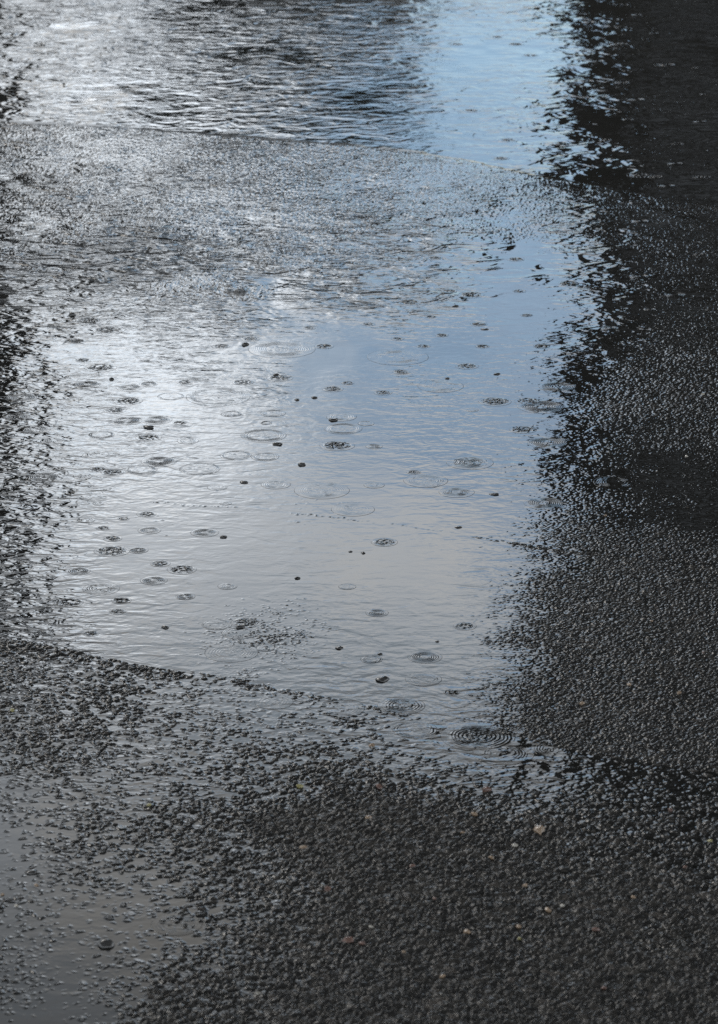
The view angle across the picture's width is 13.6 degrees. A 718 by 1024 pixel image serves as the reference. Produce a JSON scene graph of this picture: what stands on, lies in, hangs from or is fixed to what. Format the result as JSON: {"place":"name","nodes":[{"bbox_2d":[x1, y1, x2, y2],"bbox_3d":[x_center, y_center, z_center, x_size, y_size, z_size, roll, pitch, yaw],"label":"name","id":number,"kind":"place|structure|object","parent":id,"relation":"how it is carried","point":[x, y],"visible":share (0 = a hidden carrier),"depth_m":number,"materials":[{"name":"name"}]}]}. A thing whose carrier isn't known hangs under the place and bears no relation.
{"place":"outdoors","nodes":[
{"label":"outdoors","id":0,"kind":"place"},
{"bbox_2d":[0,0,717,772],"bbox_3d":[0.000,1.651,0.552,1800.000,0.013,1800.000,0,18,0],"label":"road","id":1,"kind":"structure","parent":0,"point":[610,620],"depth_m":5.30,"materials":[{"name":"asphalt"}]},
{"bbox_2d":[0,120,717,772],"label":"puddle water","id":2,"kind":"structure","parent":1,"relation":"on","point":[430,578],"depth_m":6.04,"materials":[{"name":"clear liquid"}]},
{"bbox_2d":[3,413,28,420],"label":"rain ripple","id":3,"kind":"object","parent":2,"relation":"on","point":[16,416],"visible":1,"depth_m":6.05,"materials":[{"name":"black liquid"}]},
{"bbox_2d":[5,393,37,401],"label":"rain ripple","id":4,"kind":"object","parent":2,"relation":"on","point":[23,397],"visible":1,"depth_m":6.18,"materials":[{"name":"black liquid"}]},
{"bbox_2d":[20,425,50,433],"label":"rain ripple","id":5,"kind":"object","parent":2,"relation":"on","point":[34,429],"visible":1,"depth_m":5.97,"materials":[{"name":"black liquid"}]},
{"bbox_2d":[25,471,62,482],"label":"rain ripple","id":6,"kind":"object","parent":2,"relation":"on","point":[43,477],"visible":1,"depth_m":5.68,"materials":[{"name":"black liquid"}]},
{"bbox_2d":[40,437,64,444],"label":"rain ripple","id":7,"kind":"object","parent":2,"relation":"on","point":[52,441],"visible":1,"depth_m":5.89,"materials":[{"name":"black liquid"}]},
{"bbox_2d":[55,598,83,607],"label":"rain ripple","id":8,"kind":"object","parent":2,"relation":"on","point":[66,604],"visible":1,"depth_m":5.03,"materials":[{"name":"black liquid"}]},
{"bbox_2d":[65,338,85,343],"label":"rain ripple","id":9,"kind":"object","parent":2,"relation":"on","point":[69,341],"visible":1,"depth_m":6.60,"materials":[{"name":"black liquid"}]},
{"bbox_2d":[68,567,90,574],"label":"rain ripple","id":10,"kind":"object","parent":2,"relation":"on","point":[79,570],"visible":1,"depth_m":5.18,"materials":[{"name":"black liquid"}]},
{"bbox_2d":[73,473,91,478],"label":"rain ripple","id":11,"kind":"object","parent":2,"relation":"on","point":[82,476],"visible":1,"depth_m":5.68,"materials":[{"name":"black liquid"}]},
{"bbox_2d":[73,381,100,387],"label":"rain ripple","id":12,"kind":"object","parent":2,"relation":"on","point":[86,384],"visible":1,"depth_m":6.27,"materials":[{"name":"black liquid"}]},
{"bbox_2d":[73,316,102,323],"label":"rain ripple","id":13,"kind":"object","parent":2,"relation":"on","point":[96,320],"visible":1,"depth_m":6.76,"materials":[{"name":"black liquid"}]},
{"bbox_2d":[83,451,108,457],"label":"rain ripple","id":14,"kind":"object","parent":2,"relation":"on","point":[95,454],"visible":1,"depth_m":5.81,"materials":[{"name":"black liquid"}]},
{"bbox_2d":[82,582,119,594],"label":"rain ripple","id":15,"kind":"object","parent":2,"relation":"on","point":[102,588],"visible":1,"depth_m":5.10,"materials":[{"name":"black liquid"}]},
{"bbox_2d":[85,363,116,371],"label":"rain ripple","id":16,"kind":"object","parent":2,"relation":"on","point":[110,367],"visible":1,"depth_m":6.40,"materials":[{"name":"black liquid"}]},
{"bbox_2d":[88,431,114,437],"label":"rain ripple","id":17,"kind":"object","parent":2,"relation":"on","point":[101,434],"visible":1,"depth_m":5.94,"materials":[{"name":"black liquid"}]},
{"bbox_2d":[93,326,124,333],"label":"rain ripple","id":18,"kind":"object","parent":2,"relation":"on","point":[103,331],"visible":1,"depth_m":6.68,"materials":[{"name":"black liquid"}]},
{"bbox_2d":[94,545,128,556],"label":"rain ripple","id":19,"kind":"object","parent":2,"relation":"on","point":[123,551],"visible":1,"depth_m":5.28,"materials":[{"name":"black liquid"}]},
{"bbox_2d":[101,469,123,475],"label":"rain ripple","id":20,"kind":"object","parent":2,"relation":"on","point":[107,472],"visible":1,"depth_m":5.71,"materials":[{"name":"black liquid"}]},
{"bbox_2d":[103,535,121,541],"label":"rain ripple","id":21,"kind":"object","parent":2,"relation":"on","point":[113,539],"visible":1,"depth_m":5.34,"materials":[{"name":"black liquid"}]},
{"bbox_2d":[103,407,125,413],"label":"rain ripple","id":22,"kind":"object","parent":2,"relation":"on","point":[119,410],"visible":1,"depth_m":6.09,"materials":[{"name":"black liquid"}]},
{"bbox_2d":[111,597,131,603],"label":"rain ripple","id":23,"kind":"object","parent":2,"relation":"on","point":[122,599],"visible":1,"depth_m":5.04,"materials":[{"name":"black liquid"}]},
{"bbox_2d":[111,416,141,424],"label":"rain ripple","id":24,"kind":"object","parent":2,"relation":"on","point":[127,420],"visible":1,"depth_m":6.03,"materials":[{"name":"black liquid"}]},
{"bbox_2d":[113,396,142,404],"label":"rain ripple","id":25,"kind":"object","parent":2,"relation":"on","point":[118,400],"visible":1,"depth_m":6.16,"materials":[{"name":"black liquid"}]},
{"bbox_2d":[116,384,142,390],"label":"rain ripple","id":26,"kind":"object","parent":2,"relation":"on","point":[128,387],"visible":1,"depth_m":6.25,"materials":[{"name":"black liquid"}]},
{"bbox_2d":[129,547,147,553],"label":"rain ripple","id":27,"kind":"object","parent":2,"relation":"on","point":[137,550],"visible":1,"depth_m":5.28,"materials":[{"name":"black liquid"}]},
{"bbox_2d":[125,465,156,474],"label":"rain ripple","id":28,"kind":"object","parent":2,"relation":"on","point":[140,469],"visible":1,"depth_m":5.72,"materials":[{"name":"black liquid"}]},
{"bbox_2d":[137,511,155,516],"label":"rain ripple","id":29,"kind":"object","parent":2,"relation":"on","point":[142,513],"visible":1,"depth_m":5.47,"materials":[{"name":"black liquid"}]},
{"bbox_2d":[136,434,161,440],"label":"rain ripple","id":30,"kind":"object","parent":2,"relation":"on","point":[150,436],"visible":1,"depth_m":5.92,"materials":[{"name":"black liquid"}]},
{"bbox_2d":[138,527,160,533],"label":"rain ripple","id":31,"kind":"object","parent":2,"relation":"on","point":[148,530],"visible":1,"depth_m":5.38,"materials":[{"name":"black liquid"}]},
{"bbox_2d":[140,576,167,584],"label":"rain ripple","id":32,"kind":"object","parent":2,"relation":"on","point":[153,580],"visible":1,"depth_m":5.13,"materials":[{"name":"black liquid"}]},
{"bbox_2d":[142,415,171,423],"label":"rain ripple","id":33,"kind":"object","parent":2,"relation":"on","point":[157,419],"visible":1,"depth_m":6.04,"materials":[{"name":"black liquid"}]},
{"bbox_2d":[147,256,169,261],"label":"rain ripple","id":34,"kind":"object","parent":2,"relation":"on","point":[158,259],"visible":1,"depth_m":7.31,"materials":[{"name":"black liquid"}]},
{"bbox_2d":[141,456,176,466],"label":"rain ripple","id":35,"kind":"object","parent":2,"relation":"on","point":[157,461],"visible":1,"depth_m":5.77,"materials":[{"name":"black liquid"}]},
{"bbox_2d":[150,560,170,566],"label":"rain ripple","id":36,"kind":"object","parent":2,"relation":"on","point":[168,563],"visible":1,"depth_m":5.22,"materials":[{"name":"black liquid"}]},
{"bbox_2d":[157,393,183,399],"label":"rain ripple","id":37,"kind":"object","parent":2,"relation":"on","point":[169,396],"visible":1,"depth_m":6.19,"materials":[{"name":"black liquid"}]},
{"bbox_2d":[167,564,196,573],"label":"rain ripple","id":38,"kind":"object","parent":2,"relation":"on","point":[188,569],"visible":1,"depth_m":5.19,"materials":[{"name":"black liquid"}]},
{"bbox_2d":[176,593,194,599],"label":"rain ripple","id":39,"kind":"object","parent":2,"relation":"on","point":[185,596],"visible":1,"depth_m":5.06,"materials":[{"name":"black liquid"}]},
{"bbox_2d":[177,438,198,443],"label":"rain ripple","id":40,"kind":"object","parent":2,"relation":"on","point":[188,440],"visible":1,"depth_m":5.90,"materials":[{"name":"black liquid"}]},
{"bbox_2d":[179,463,219,474],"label":"rain ripple","id":41,"kind":"object","parent":2,"relation":"on","point":[199,468],"visible":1,"depth_m":5.73,"materials":[{"name":"black liquid"}]},
{"bbox_2d":[190,528,218,536],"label":"rain ripple","id":42,"kind":"object","parent":2,"relation":"on","point":[204,532],"visible":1,"depth_m":5.37,"materials":[{"name":"black liquid"}]},
{"bbox_2d":[202,619,231,629],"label":"rain ripple","id":43,"kind":"object","parent":2,"relation":"on","point":[220,624],"visible":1,"depth_m":4.93,"materials":[{"name":"black liquid"}]},
{"bbox_2d":[207,484,226,489],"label":"rain ripple","id":44,"kind":"object","parent":2,"relation":"on","point":[217,487],"visible":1,"depth_m":5.62,"materials":[{"name":"black liquid"}]},
{"bbox_2d":[186,388,249,405],"bbox_3d":[-0.289,-0.236,6.189,0.134,0.001,0.134,-4,19,-13],"label":"rain ripple","id":45,"kind":"object","parent":2,"relation":"on","point":[218,396],"visible":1,"depth_m":6.19,"materials":[{"name":"black liquid"}]},
{"bbox_2d":[218,583,236,589],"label":"rain ripple","id":46,"kind":"object","parent":2,"relation":"on","point":[226,586],"visible":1,"depth_m":5.11,"materials":[{"name":"black liquid"}]},
{"bbox_2d":[205,643,257,661],"bbox_3d":[-0.203,0.224,4.814,0.087,0.001,0.087,3,19,10],"label":"rain ripple","id":47,"kind":"object","parent":2,"relation":"on","point":[234,652],"visible":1,"depth_m":4.81,"materials":[{"name":"black liquid"}]},
{"bbox_2d":[221,411,241,416],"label":"rain ripple","id":48,"kind":"object","parent":2,"relation":"on","point":[231,413],"visible":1,"depth_m":6.07,"materials":[{"name":"black liquid"}]},
{"bbox_2d":[220,450,250,459],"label":"rain ripple","id":49,"kind":"object","parent":2,"relation":"on","point":[235,455],"visible":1,"depth_m":5.81,"materials":[{"name":"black liquid"}]},
{"bbox_2d":[221,627,256,638],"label":"rain ripple","id":50,"kind":"object","parent":2,"relation":"on","point":[241,631],"visible":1,"depth_m":4.89,"materials":[{"name":"black liquid"}]},
{"bbox_2d":[232,379,253,384],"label":"rain ripple","id":51,"kind":"object","parent":2,"relation":"on","point":[240,383],"visible":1,"depth_m":6.29,"materials":[{"name":"black liquid"}]},
{"bbox_2d":[231,617,261,627],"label":"rain ripple","id":52,"kind":"object","parent":2,"relation":"on","point":[257,622],"visible":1,"depth_m":4.94,"materials":[{"name":"black liquid"}]},
{"bbox_2d":[241,429,286,441],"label":"rain ripple","id":53,"kind":"object","parent":2,"relation":"on","point":[262,435],"visible":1,"depth_m":5.93,"materials":[{"name":"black liquid"}]},
{"bbox_2d":[251,452,278,460],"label":"rain ripple","id":54,"kind":"object","parent":2,"relation":"on","point":[265,456],"visible":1,"depth_m":5.80,"materials":[{"name":"black liquid"}]},
{"bbox_2d":[260,410,285,416],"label":"rain ripple","id":55,"kind":"object","parent":2,"relation":"on","point":[272,413],"visible":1,"depth_m":6.08,"materials":[{"name":"black liquid"}]},
{"bbox_2d":[261,480,290,488],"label":"rain ripple","id":56,"kind":"object","parent":2,"relation":"on","point":[275,484],"visible":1,"depth_m":5.64,"materials":[{"name":"black liquid"}]},
{"bbox_2d":[267,374,292,381],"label":"rain ripple","id":57,"kind":"object","parent":2,"relation":"on","point":[284,377],"visible":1,"depth_m":6.32,"materials":[{"name":"black liquid"}]},
{"bbox_2d":[248,340,314,357],"bbox_3d":[-0.167,-0.352,6.537,0.147,0.001,0.147,-10,21,-26],"label":"rain ripple","id":58,"kind":"object","parent":2,"relation":"on","point":[281,349],"visible":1,"depth_m":6.53,"materials":[{"name":"black liquid"}]},
{"bbox_2d":[294,482,349,498],"bbox_3d":[-0.069,-0.040,5.603,0.104,0.001,0.104,-16,24,-40],"label":"rain ripple","id":59,"kind":"object","parent":2,"relation":"on","point":[321,490],"visible":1,"depth_m":5.60,"materials":[{"name":"black liquid"}]},
{"bbox_2d":[322,386,343,391],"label":"rain ripple","id":60,"kind":"object","parent":2,"relation":"on","point":[336,389],"visible":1,"depth_m":6.24,"materials":[{"name":"black liquid"}]},
{"bbox_2d":[320,440,354,450],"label":"rain ripple","id":61,"kind":"object","parent":2,"relation":"on","point":[323,445],"visible":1,"depth_m":5.87,"materials":[{"name":"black liquid"}]},
{"bbox_2d":[326,412,356,420],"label":"rain ripple","id":62,"kind":"object","parent":2,"relation":"on","point":[342,416],"visible":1,"depth_m":6.05,"materials":[{"name":"black liquid"}]},
{"bbox_2d":[324,423,361,433],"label":"rain ripple","id":63,"kind":"object","parent":2,"relation":"on","point":[343,428],"visible":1,"depth_m":5.98,"materials":[{"name":"black liquid"}]},
{"bbox_2d":[331,503,374,515],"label":"rain ripple","id":64,"kind":"object","parent":2,"relation":"on","point":[352,509],"visible":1,"depth_m":5.50,"materials":[{"name":"black liquid"}]},
{"bbox_2d":[360,655,382,663],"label":"rain ripple","id":65,"kind":"object","parent":2,"relation":"on","point":[371,659],"visible":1,"depth_m":4.78,"materials":[{"name":"black liquid"}]},
{"bbox_2d":[364,482,384,487],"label":"rain ripple","id":66,"kind":"object","parent":2,"relation":"on","point":[374,485],"visible":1,"depth_m":5.63,"materials":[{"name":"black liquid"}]},
{"bbox_2d":[366,609,387,616],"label":"rain ripple","id":67,"kind":"object","parent":2,"relation":"on","point":[376,612],"visible":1,"depth_m":4.99,"materials":[{"name":"black liquid"}]},
{"bbox_2d":[371,538,397,546],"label":"rain ripple","id":68,"kind":"object","parent":2,"relation":"on","point":[385,543],"visible":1,"depth_m":5.32,"materials":[{"name":"black liquid"}]},
{"bbox_2d":[367,349,428,364],"bbox_3d":[0.083,-0.332,6.477,0.134,0.001,0.134,10,21,27],"label":"rain ripple","id":69,"kind":"object","parent":2,"relation":"on","point":[397,357],"visible":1,"depth_m":6.47,"materials":[{"name":"blue liquid"}]},
{"bbox_2d":[377,697,424,714],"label":"rain ripple","id":70,"kind":"object","parent":2,"relation":"on","point":[404,705],"visible":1,"depth_m":4.60,"materials":[{"name":"black liquid"}]},
{"bbox_2d":[397,299,420,304],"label":"rain ripple","id":71,"kind":"object","parent":2,"relation":"on","point":[404,301],"visible":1,"depth_m":6.92,"materials":[{"name":"black liquid"}]},
{"bbox_2d":[405,672,441,685],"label":"rain ripple","id":72,"kind":"object","parent":2,"relation":"on","point":[423,679],"visible":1,"depth_m":4.70,"materials":[{"name":"black liquid"}]},
{"bbox_2d":[408,651,441,662],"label":"rain ripple","id":73,"kind":"object","parent":2,"relation":"on","point":[425,657],"visible":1,"depth_m":4.79,"materials":[{"name":"black liquid"}]},
{"bbox_2d":[403,474,447,487],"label":"rain ripple","id":74,"kind":"object","parent":2,"relation":"on","point":[417,480],"visible":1,"depth_m":5.66,"materials":[{"name":"black liquid"}]},
{"bbox_2d":[417,380,463,392],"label":"rain ripple","id":75,"kind":"object","parent":2,"relation":"on","point":[440,386],"visible":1,"depth_m":6.26,"materials":[{"name":"blue liquid"}]},
{"bbox_2d":[439,486,474,497],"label":"rain ripple","id":76,"kind":"object","parent":2,"relation":"on","point":[456,492],"visible":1,"depth_m":5.59,"materials":[{"name":"black liquid"}]},
{"bbox_2d":[453,622,475,629],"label":"rain ripple","id":77,"kind":"object","parent":2,"relation":"on","point":[460,624],"visible":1,"depth_m":4.93,"materials":[{"name":"black liquid"}]},
{"bbox_2d":[455,363,478,368],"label":"rain ripple","id":78,"kind":"object","parent":2,"relation":"on","point":[472,365],"visible":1,"depth_m":6.41,"materials":[{"name":"black liquid"}]},
{"bbox_2d":[446,455,493,469],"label":"rain ripple","id":79,"kind":"object","parent":2,"relation":"on","point":[468,462],"visible":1,"depth_m":5.76,"materials":[{"name":"black liquid"}]},
{"bbox_2d":[458,291,484,297],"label":"rain ripple","id":80,"kind":"object","parent":2,"relation":"on","point":[464,294],"visible":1,"depth_m":6.99,"materials":[{"name":"black liquid"}]},
{"bbox_2d":[478,397,510,405],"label":"rain ripple","id":81,"kind":"object","parent":2,"relation":"on","point":[496,400],"visible":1,"depth_m":6.16,"materials":[{"name":"black liquid"}]},
{"bbox_2d":[509,425,536,433],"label":"rain ripple","id":82,"kind":"object","parent":2,"relation":"on","point":[523,430],"visible":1,"depth_m":5.97,"materials":[{"name":"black liquid"}]},
{"bbox_2d":[514,397,542,405],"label":"rain ripple","id":83,"kind":"object","parent":2,"relation":"on","point":[517,401],"visible":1,"depth_m":6.16,"materials":[{"name":"black liquid"}]},
{"bbox_2d":[517,400,564,413],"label":"rain ripple","id":84,"kind":"object","parent":2,"relation":"on","point":[547,406],"visible":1,"depth_m":6.12,"materials":[{"name":"black liquid"}]},
{"bbox_2d":[524,496,565,509],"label":"rain ripple","id":85,"kind":"object","parent":2,"relation":"on","point":[546,502],"visible":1,"depth_m":5.53,"materials":[{"name":"black liquid"}]},
{"bbox_2d":[528,436,569,448],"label":"rain ripple","id":86,"kind":"object","parent":2,"relation":"on","point":[547,442],"visible":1,"depth_m":5.89,"materials":[{"name":"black liquid"}]},
{"bbox_2d":[539,381,577,391],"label":"rain ripple","id":87,"kind":"object","parent":2,"relation":"on","point":[556,386],"visible":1,"depth_m":6.26,"materials":[{"name":"black liquid"}]},
{"bbox_2d":[593,476,636,488],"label":"rain ripple","id":88,"kind":"object","parent":2,"relation":"on","point":[620,482],"visible":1,"depth_m":5.65,"materials":[{"name":"black liquid"}]},
{"bbox_2d":[629,274,650,278],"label":"rain ripple","id":89,"kind":"object","parent":2,"relation":"on","point":[640,276],"visible":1,"depth_m":7.15,"materials":[{"name":"black liquid"}]},
{"bbox_2d":[660,291,688,297],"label":"rain ripple","id":90,"kind":"object","parent":2,"relation":"on","point":[674,294],"visible":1,"depth_m":6.99,"materials":[{"name":"black liquid"}]},
{"bbox_2d":[0,638,717,1023],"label":"asphalt patch","id":91,"kind":"object","parent":1,"relation":"on","point":[566,962],"visible":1,"depth_m":3.96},
{"bbox_2d":[0,638,717,1023],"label":"puddle water","id":92,"kind":"structure","parent":91,"relation":"on","point":[68,960],"depth_m":4.25,"materials":[{"name":"clear liquid"}]},
{"bbox_2d":[16,660,49,672],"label":"rain ripple","id":93,"kind":"object","parent":92,"relation":"on","point":[34,666],"visible":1,"depth_m":4.76,"materials":[{"name":"black liquid"}]},
{"bbox_2d":[97,939,114,947],"bbox_3d":[-0.321,0.550,3.838,0.022,0.014,0.015,-5,19,-14],"label":"pebble","id":94,"kind":"object","parent":92,"relation":"on","point":[106,943],"visible":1,"depth_m":3.83,"materials":[{"name":"stone"}]},
{"bbox_2d":[130,736,171,751],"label":"rain ripple","id":95,"kind":"object","parent":92,"relation":"on","point":[142,748],"visible":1,"depth_m":4.46,"materials":[{"name":"black liquid"}]},
{"bbox_2d":[151,913,201,935],"bbox_3d":[-0.235,0.532,3.894,0.067,0.001,0.067,1,19,4],"label":"rain ripple","id":96,"kind":"object","parent":92,"relation":"on","point":[175,929],"visible":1,"depth_m":3.89,"materials":[{"name":"black liquid"}]},
{"bbox_2d":[254,695,292,708],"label":"rain ripple","id":97,"kind":"object","parent":92,"relation":"on","point":[264,702],"visible":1,"depth_m":4.61,"materials":[{"name":"black liquid"}]},
{"bbox_2d":[320,700,364,716],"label":"rain ripple","id":98,"kind":"object","parent":92,"relation":"on","point":[351,706],"visible":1,"depth_m":4.59,"materials":[{"name":"black liquid"}]},
{"bbox_2d":[392,721,436,737],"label":"rain ripple","id":99,"kind":"object","parent":92,"relation":"on","point":[402,729],"visible":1,"depth_m":4.51,"materials":[{"name":"black liquid"}]},
{"bbox_2d":[441,722,514,750],"bbox_3d":[0.177,0.333,4.486,0.113,0.002,0.113,-5,19,-13],"label":"rain ripple","id":100,"kind":"object","parent":92,"relation":"on","point":[471,736],"visible":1,"depth_m":4.48,"materials":[{"name":"clear liquid"}]},
{"bbox_2d":[473,742,534,764],"bbox_3d":[0.212,0.353,4.428,0.092,0.001,0.092,-17,25,-41],"label":"rain ripple","id":101,"kind":"object","parent":92,"relation":"on","point":[513,753],"visible":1,"depth_m":4.42,"materials":[{"name":"black liquid"}]},
{"bbox_2d":[503,717,546,732],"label":"rain ripple","id":102,"kind":"object","parent":92,"relation":"on","point":[513,730],"visible":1,"depth_m":4.53,"materials":[{"name":"black liquid"}]},
{"bbox_2d":[531,740,575,756],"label":"rain ripple","id":103,"kind":"object","parent":92,"relation":"on","point":[538,748],"visible":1,"depth_m":4.44,"materials":[{"name":"black liquid"}]},
{"bbox_2d":[0,0,717,205],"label":"puddle water","id":104,"kind":"structure","parent":1,"relation":"on","point":[329,71],"depth_m":9.64,"materials":[{"name":"clear liquid"}]},
{"bbox_2d":[627,172,653,177],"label":"rain ripple","id":105,"kind":"object","parent":104,"relation":"on","point":[639,175],"visible":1,"depth_m":8.22,"materials":[{"name":"black liquid"}]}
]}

